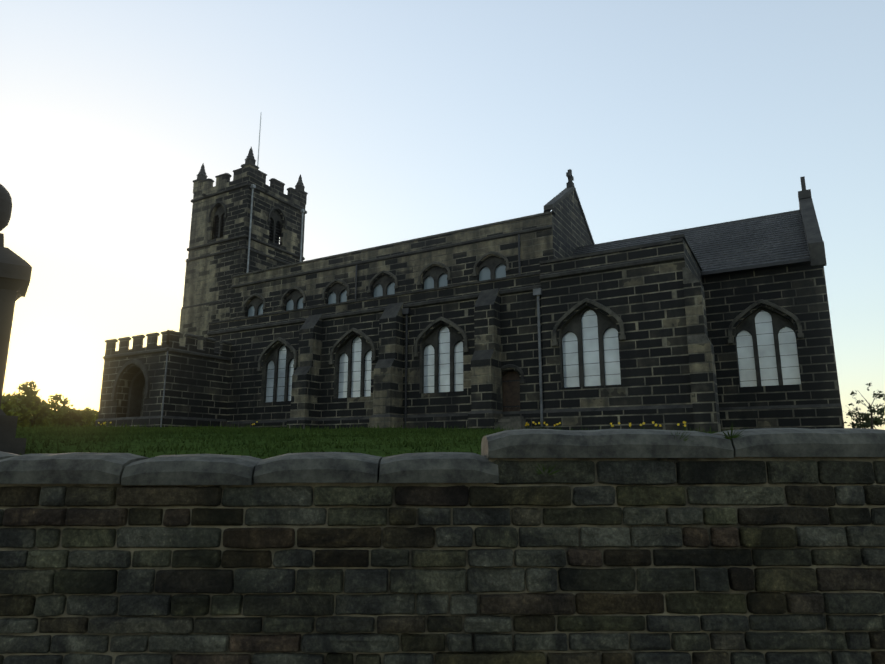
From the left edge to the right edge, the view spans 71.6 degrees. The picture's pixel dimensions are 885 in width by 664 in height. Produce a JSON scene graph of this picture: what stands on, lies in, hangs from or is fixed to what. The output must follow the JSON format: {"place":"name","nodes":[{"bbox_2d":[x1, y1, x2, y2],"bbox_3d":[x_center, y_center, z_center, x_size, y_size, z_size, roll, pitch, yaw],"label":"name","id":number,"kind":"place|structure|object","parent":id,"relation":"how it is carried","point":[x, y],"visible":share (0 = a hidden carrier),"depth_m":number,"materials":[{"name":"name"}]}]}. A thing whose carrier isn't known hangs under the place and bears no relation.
{"place":"outdoors","nodes":[
{"label":"outdoors","id":0,"kind":"place"},
{"bbox_2d":[15,422,833,458],"bbox_3d":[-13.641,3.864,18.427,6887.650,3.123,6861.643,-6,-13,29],"label":"ground","id":1,"kind":"structure","parent":0,"point":[72,448],"depth_m":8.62,"materials":[{"name":"green plant"}]},
{"bbox_2d":[0,394,17,415],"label":"tree","id":2,"kind":"object","parent":1,"relation":"on","point":[5,402],"visible":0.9,"depth_m":80.93,"materials":[{"name":"green plant"}]},
{"bbox_2d":[1,396,22,419],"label":"tree","id":3,"kind":"object","parent":1,"relation":"on","point":[13,403],"visible":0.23,"depth_m":84.82,"materials":[{"name":"green plant"}]},
{"bbox_2d":[0,184,31,454],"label":"monument pedestal urn","id":4,"kind":"object","parent":1,"relation":"on","point":[15,272],"visible":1,"depth_m":6.33,"materials":[{"name":"stone"}]},
{"bbox_2d":[2,380,45,427],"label":"tree","id":5,"kind":"object","parent":1,"relation":"on","point":[30,401],"visible":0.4,"depth_m":91.69,"materials":[{"name":"green plant"}]},
{"bbox_2d":[20,396,57,427],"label":"tree","id":6,"kind":"object","parent":1,"relation":"on","point":[42,417],"visible":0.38,"depth_m":97.69,"materials":[{"name":"green plant"}]},
{"bbox_2d":[42,394,72,417],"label":"tree","id":7,"kind":"object","parent":1,"relation":"on","point":[55,400],"visible":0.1,"depth_m":104.88,"materials":[{"name":"green plant"}]},
{"bbox_2d":[50,407,96,427],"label":"bush","id":8,"kind":"object","parent":1,"relation":"on","point":[79,417],"visible":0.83,"depth_m":101.94,"materials":[{"name":"green plant"}]},
{"bbox_2d":[91,410,98,426],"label":"tree","id":9,"kind":"object","parent":1,"relation":"on","point":[96,417],"visible":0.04,"depth_m":115.50,"materials":[{"name":"green plant"}]},
{"bbox_2d":[95,330,231,427],"bbox_3d":[-14.039,3.059,31.055,5.120,5.350,3.820,-6,-13,29],"label":"porch","id":10,"kind":"object","parent":1,"relation":"on","point":[169,380],"visible":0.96,"depth_m":29.93,"materials":[{"name":"stone"}]},
{"bbox_2d":[179,115,307,349],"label":"tower","id":11,"kind":"structure","parent":1,"relation":"on","point":[245,219],"depth_m":42.37,"materials":[{"name":"stone"}]},
{"bbox_2d":[207,272,544,429],"bbox_3d":[-3.501,1.485,29.429,18.900,7.800,5.550,-6,-13,29],"label":"aisle","id":12,"kind":"object","parent":1,"relation":"on","point":[464,355],"visible":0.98,"depth_m":26.20,"materials":[{"name":"stone"}]},
{"bbox_2d":[98,421,685,430],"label":"daffodils","id":13,"kind":"object","parent":1,"relation":"on","point":[678,424],"visible":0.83,"depth_m":21.01,"materials":[{"name":"yellow plant"}]},
{"bbox_2d":[229,169,594,318],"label":"nave","id":14,"kind":"structure","parent":1,"relation":"on","point":[517,246],"depth_m":32.56,"materials":[{"name":"stone"}]},
{"bbox_2d":[0,428,884,663],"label":"boundary wall","id":15,"kind":"structure","parent":1,"relation":"on","point":[656,546],"depth_m":3.49,"materials":[{"name":"stone"}]},
{"bbox_2d":[535,426,744,474],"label":"wall weeds","id":16,"kind":"object","parent":15,"relation":"attached to","point":[729,437],"depth_m":3.62,"materials":[{"name":"green plant"}]},
{"bbox_2d":[533,234,720,432],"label":"chapel","id":17,"kind":"structure","parent":1,"relation":"on","point":[626,340],"depth_m":21.70,"materials":[{"name":"stone"}]},
{"bbox_2d":[572,176,843,431],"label":"chancel","id":18,"kind":"structure","parent":1,"relation":"on","point":[770,335],"depth_m":23.87,"materials":[{"name":"stone"}]},
{"bbox_2d":[843,403,870,424],"bbox_3d":[16.753,3.667,24.812,1.109,1.658,1.248,4,-12,-21],"label":"shrub","id":19,"kind":"object","parent":1,"relation":"on","point":[857,419],"visible":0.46,"depth_m":24.89,"materials":[{"name":"green plant"}]},
{"bbox_2d":[846,410,884,428],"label":"shrub","id":20,"kind":"object","parent":1,"relation":"on","point":[867,422],"visible":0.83,"depth_m":21.96,"materials":[{"name":"green plant"}]},
{"bbox_2d":[850,382,884,428],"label":"tree","id":21,"kind":"object","parent":1,"relation":"on","point":[879,411],"visible":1,"depth_m":19.48,"materials":[{"name":"green plant"}]},
{"bbox_2d":[0,0,884,429],"label":"sky","id":22,"kind":"structure","parent":0,"point":[398,120],"materials":[{"name":"blue"}]}
]}

